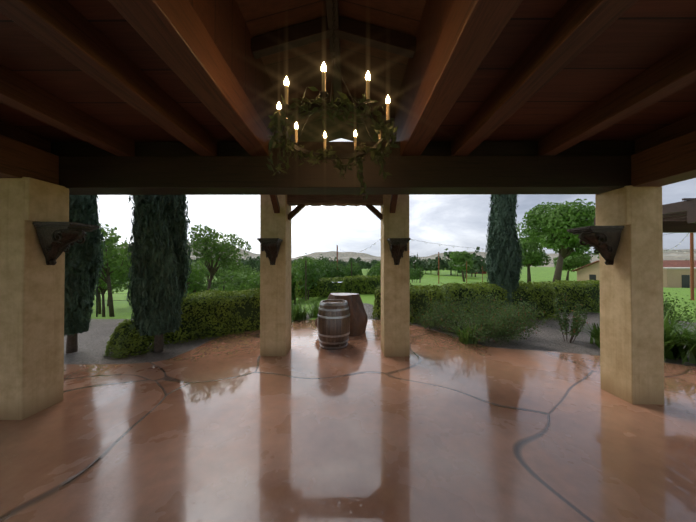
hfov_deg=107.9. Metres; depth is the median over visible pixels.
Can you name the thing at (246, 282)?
orchard tree crown
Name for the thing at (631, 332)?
column
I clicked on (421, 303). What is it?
hedge
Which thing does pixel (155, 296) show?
cypress foliage
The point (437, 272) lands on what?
valley tree trunks
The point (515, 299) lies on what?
hedge
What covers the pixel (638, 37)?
ceiling deck
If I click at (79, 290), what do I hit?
cypress foliage
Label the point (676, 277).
utility building
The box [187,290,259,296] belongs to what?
hedge sprigs
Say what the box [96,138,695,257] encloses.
sky
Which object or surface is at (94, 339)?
gravel bed
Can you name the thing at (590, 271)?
tasting room building
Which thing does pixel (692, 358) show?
daylily
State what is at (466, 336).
grass clump
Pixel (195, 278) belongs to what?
orchard tree crown
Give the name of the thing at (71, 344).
cypress trunk
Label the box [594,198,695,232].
neighbour pergola
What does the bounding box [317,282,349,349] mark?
wine barrel
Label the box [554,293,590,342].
young shrub
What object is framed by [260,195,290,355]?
column
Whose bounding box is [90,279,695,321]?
terrain
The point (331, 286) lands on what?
hedge
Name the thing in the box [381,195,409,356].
column
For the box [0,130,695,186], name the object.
side beams
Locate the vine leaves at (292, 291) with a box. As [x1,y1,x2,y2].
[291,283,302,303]
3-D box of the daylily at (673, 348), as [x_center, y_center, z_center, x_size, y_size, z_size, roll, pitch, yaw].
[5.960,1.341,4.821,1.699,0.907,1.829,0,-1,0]
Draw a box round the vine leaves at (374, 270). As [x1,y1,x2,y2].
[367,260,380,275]
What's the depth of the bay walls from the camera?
2.57 m
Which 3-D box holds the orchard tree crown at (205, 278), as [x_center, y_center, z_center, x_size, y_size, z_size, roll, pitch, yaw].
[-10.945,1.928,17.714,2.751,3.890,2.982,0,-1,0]
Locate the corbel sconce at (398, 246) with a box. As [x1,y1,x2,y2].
[387,238,410,264]
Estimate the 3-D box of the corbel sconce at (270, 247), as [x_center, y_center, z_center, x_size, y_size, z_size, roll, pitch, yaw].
[-1.403,-0.160,4.578,0.370,0.475,0.306,0,-1,0]
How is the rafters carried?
on the side beams at (672, 161)
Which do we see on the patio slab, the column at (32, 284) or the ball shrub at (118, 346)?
the column at (32, 284)
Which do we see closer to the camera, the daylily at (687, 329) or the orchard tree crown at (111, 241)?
the daylily at (687, 329)
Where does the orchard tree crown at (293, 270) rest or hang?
on the terrain at (122, 310)
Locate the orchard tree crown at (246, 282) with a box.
[213,270,259,293]
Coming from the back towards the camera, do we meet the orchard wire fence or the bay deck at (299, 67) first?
the orchard wire fence
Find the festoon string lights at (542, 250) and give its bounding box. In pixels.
[340,233,695,269]
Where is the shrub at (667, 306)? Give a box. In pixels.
[593,292,695,327]
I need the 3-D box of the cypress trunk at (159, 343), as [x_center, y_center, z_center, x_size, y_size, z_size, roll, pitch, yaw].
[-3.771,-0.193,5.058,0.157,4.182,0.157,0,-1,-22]
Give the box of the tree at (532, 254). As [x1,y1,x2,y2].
[519,237,550,266]
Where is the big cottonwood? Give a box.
[516,198,598,281]
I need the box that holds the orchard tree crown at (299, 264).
[291,262,301,304]
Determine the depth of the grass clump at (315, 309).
8.26 m
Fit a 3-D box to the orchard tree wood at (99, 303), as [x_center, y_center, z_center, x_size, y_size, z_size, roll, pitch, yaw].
[-17.833,1.547,17.771,2.931,4.642,3.036,0,-1,0]
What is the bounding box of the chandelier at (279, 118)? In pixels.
[266,0,399,200]
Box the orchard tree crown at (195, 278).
[184,260,204,294]
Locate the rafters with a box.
[0,0,695,155]
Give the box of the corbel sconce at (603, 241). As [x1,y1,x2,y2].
[567,226,623,264]
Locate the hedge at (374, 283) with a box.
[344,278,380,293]
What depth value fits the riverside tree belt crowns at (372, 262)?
288.20 m
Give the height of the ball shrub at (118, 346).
0.729 m
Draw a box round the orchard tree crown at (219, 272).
[204,262,244,283]
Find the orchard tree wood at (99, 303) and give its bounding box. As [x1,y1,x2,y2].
[98,256,122,313]
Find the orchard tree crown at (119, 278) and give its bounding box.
[99,245,131,289]
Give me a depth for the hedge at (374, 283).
14.53 m
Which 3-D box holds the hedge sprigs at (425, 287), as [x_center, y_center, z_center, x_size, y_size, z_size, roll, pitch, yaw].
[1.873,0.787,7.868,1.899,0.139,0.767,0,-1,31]
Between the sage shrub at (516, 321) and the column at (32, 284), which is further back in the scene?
the sage shrub at (516, 321)
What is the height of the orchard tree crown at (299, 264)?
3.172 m
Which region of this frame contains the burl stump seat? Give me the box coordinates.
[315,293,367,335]
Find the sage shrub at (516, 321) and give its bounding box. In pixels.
[419,285,554,346]
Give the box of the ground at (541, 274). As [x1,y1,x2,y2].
[206,267,576,281]
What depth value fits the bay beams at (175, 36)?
1.76 m
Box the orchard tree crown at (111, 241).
[98,223,131,316]
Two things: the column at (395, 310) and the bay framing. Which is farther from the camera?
the column at (395, 310)
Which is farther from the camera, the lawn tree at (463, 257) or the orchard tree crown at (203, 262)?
the lawn tree at (463, 257)
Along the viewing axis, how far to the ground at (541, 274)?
101.04 m
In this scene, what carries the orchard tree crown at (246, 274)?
on the terrain at (122, 310)
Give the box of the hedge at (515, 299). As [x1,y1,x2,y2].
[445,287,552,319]
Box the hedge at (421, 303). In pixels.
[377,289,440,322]
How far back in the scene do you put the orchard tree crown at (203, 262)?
24.40 m
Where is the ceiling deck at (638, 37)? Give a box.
[0,0,695,141]
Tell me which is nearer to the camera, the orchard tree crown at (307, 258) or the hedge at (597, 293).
the hedge at (597, 293)
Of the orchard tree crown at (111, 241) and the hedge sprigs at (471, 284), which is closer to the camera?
the hedge sprigs at (471, 284)
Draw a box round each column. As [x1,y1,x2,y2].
[0,177,68,419]
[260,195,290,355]
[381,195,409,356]
[595,185,663,403]
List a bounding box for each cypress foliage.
[64,195,104,336]
[125,195,191,335]
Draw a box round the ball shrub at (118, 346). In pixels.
[103,319,154,357]
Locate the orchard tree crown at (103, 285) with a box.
[93,269,128,316]
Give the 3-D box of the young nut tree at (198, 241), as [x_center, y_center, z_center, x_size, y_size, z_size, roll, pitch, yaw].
[-4.679,0.344,9.371,2.278,3.309,2.271,0,-1,0]
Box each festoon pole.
[438,252,438,283]
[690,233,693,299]
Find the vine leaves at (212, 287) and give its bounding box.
[189,280,231,293]
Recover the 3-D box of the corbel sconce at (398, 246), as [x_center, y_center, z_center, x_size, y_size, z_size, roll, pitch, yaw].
[0.906,-0.160,4.568,0.370,0.475,0.306,0,-1,0]
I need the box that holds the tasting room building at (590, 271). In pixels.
[572,260,695,280]
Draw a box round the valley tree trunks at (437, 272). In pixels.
[213,263,475,277]
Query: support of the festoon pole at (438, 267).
on the terrain at (122, 310)
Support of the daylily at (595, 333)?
on the gravel bed at (548, 338)
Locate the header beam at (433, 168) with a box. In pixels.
[51,141,634,194]
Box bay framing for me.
[251,0,415,120]
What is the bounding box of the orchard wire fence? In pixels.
[96,286,224,316]
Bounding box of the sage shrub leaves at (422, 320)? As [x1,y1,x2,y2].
[410,296,441,329]
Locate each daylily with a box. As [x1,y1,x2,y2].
[570,318,599,347]
[664,308,695,363]
[664,310,695,355]
[670,322,695,363]
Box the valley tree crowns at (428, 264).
[189,247,487,273]
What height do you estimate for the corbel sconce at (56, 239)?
0.495 m
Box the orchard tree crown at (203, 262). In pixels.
[197,259,218,281]
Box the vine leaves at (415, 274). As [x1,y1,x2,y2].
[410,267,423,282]
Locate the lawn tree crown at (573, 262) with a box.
[553,252,591,271]
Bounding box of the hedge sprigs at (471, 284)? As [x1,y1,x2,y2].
[441,282,554,286]
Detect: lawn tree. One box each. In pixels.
[448,251,473,270]
[566,266,570,280]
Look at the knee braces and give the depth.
4.71 m
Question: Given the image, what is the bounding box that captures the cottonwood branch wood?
[522,257,535,282]
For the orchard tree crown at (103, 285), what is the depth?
14.81 m
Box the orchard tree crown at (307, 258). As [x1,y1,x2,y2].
[292,256,315,268]
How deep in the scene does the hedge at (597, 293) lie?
9.09 m
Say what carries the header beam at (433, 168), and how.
attached to the side beams at (672, 161)
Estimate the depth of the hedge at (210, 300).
6.06 m
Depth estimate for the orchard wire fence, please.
9.56 m
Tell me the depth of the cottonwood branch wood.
61.65 m
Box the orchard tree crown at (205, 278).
[188,264,209,292]
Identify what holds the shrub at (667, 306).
on the gravel bed at (548, 338)
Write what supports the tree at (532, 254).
attached to the cottonwood branch wood
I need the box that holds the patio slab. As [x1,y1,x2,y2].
[0,319,695,521]
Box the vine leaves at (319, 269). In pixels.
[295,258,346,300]
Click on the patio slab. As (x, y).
(436, 426)
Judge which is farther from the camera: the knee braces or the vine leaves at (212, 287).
the vine leaves at (212, 287)
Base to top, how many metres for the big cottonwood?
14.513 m
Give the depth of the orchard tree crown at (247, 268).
25.85 m
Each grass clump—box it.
[291,301,319,321]
[302,298,326,317]
[450,321,487,344]
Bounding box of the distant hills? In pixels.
[117,243,695,266]
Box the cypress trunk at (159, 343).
[153,334,163,352]
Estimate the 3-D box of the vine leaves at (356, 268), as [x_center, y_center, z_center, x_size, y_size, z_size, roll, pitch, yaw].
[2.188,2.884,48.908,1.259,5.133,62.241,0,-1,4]
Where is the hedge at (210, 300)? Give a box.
[163,287,259,343]
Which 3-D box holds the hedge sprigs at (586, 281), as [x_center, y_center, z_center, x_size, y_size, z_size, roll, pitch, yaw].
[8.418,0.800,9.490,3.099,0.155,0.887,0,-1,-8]
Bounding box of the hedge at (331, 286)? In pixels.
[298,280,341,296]
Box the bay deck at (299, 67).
[236,0,425,141]
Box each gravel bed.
[64,314,312,363]
[363,303,695,366]
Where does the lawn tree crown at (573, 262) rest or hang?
attached to the lawn tree at (567, 277)
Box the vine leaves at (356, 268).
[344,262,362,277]
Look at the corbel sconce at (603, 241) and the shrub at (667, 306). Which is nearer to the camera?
the corbel sconce at (603, 241)
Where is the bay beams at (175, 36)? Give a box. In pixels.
[108,0,522,155]
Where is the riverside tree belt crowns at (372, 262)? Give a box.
[292,259,482,264]
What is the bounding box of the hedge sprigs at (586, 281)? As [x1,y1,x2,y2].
[529,280,598,283]
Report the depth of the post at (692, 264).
12.43 m
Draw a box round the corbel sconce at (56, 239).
[32,222,99,264]
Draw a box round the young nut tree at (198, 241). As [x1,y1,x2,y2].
[188,224,252,296]
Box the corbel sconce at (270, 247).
[257,238,282,264]
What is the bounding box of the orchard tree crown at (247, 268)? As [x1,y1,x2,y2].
[225,262,256,279]
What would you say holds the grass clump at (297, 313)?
on the gravel bed at (94, 339)
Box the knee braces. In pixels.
[270,195,397,219]
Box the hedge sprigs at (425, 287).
[377,283,439,289]
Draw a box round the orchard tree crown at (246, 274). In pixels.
[233,270,259,285]
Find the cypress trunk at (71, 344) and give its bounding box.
[66,333,77,352]
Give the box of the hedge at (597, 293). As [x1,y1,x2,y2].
[548,284,599,311]
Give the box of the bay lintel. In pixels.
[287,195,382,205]
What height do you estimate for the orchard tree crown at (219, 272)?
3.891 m
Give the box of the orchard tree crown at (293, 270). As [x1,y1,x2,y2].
[291,262,299,305]
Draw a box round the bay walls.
[188,0,453,141]
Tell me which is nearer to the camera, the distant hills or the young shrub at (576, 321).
the young shrub at (576, 321)
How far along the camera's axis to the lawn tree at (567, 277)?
69.36 m
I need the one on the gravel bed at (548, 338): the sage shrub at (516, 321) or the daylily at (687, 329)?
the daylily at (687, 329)
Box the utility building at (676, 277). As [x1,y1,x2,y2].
[663,267,695,287]

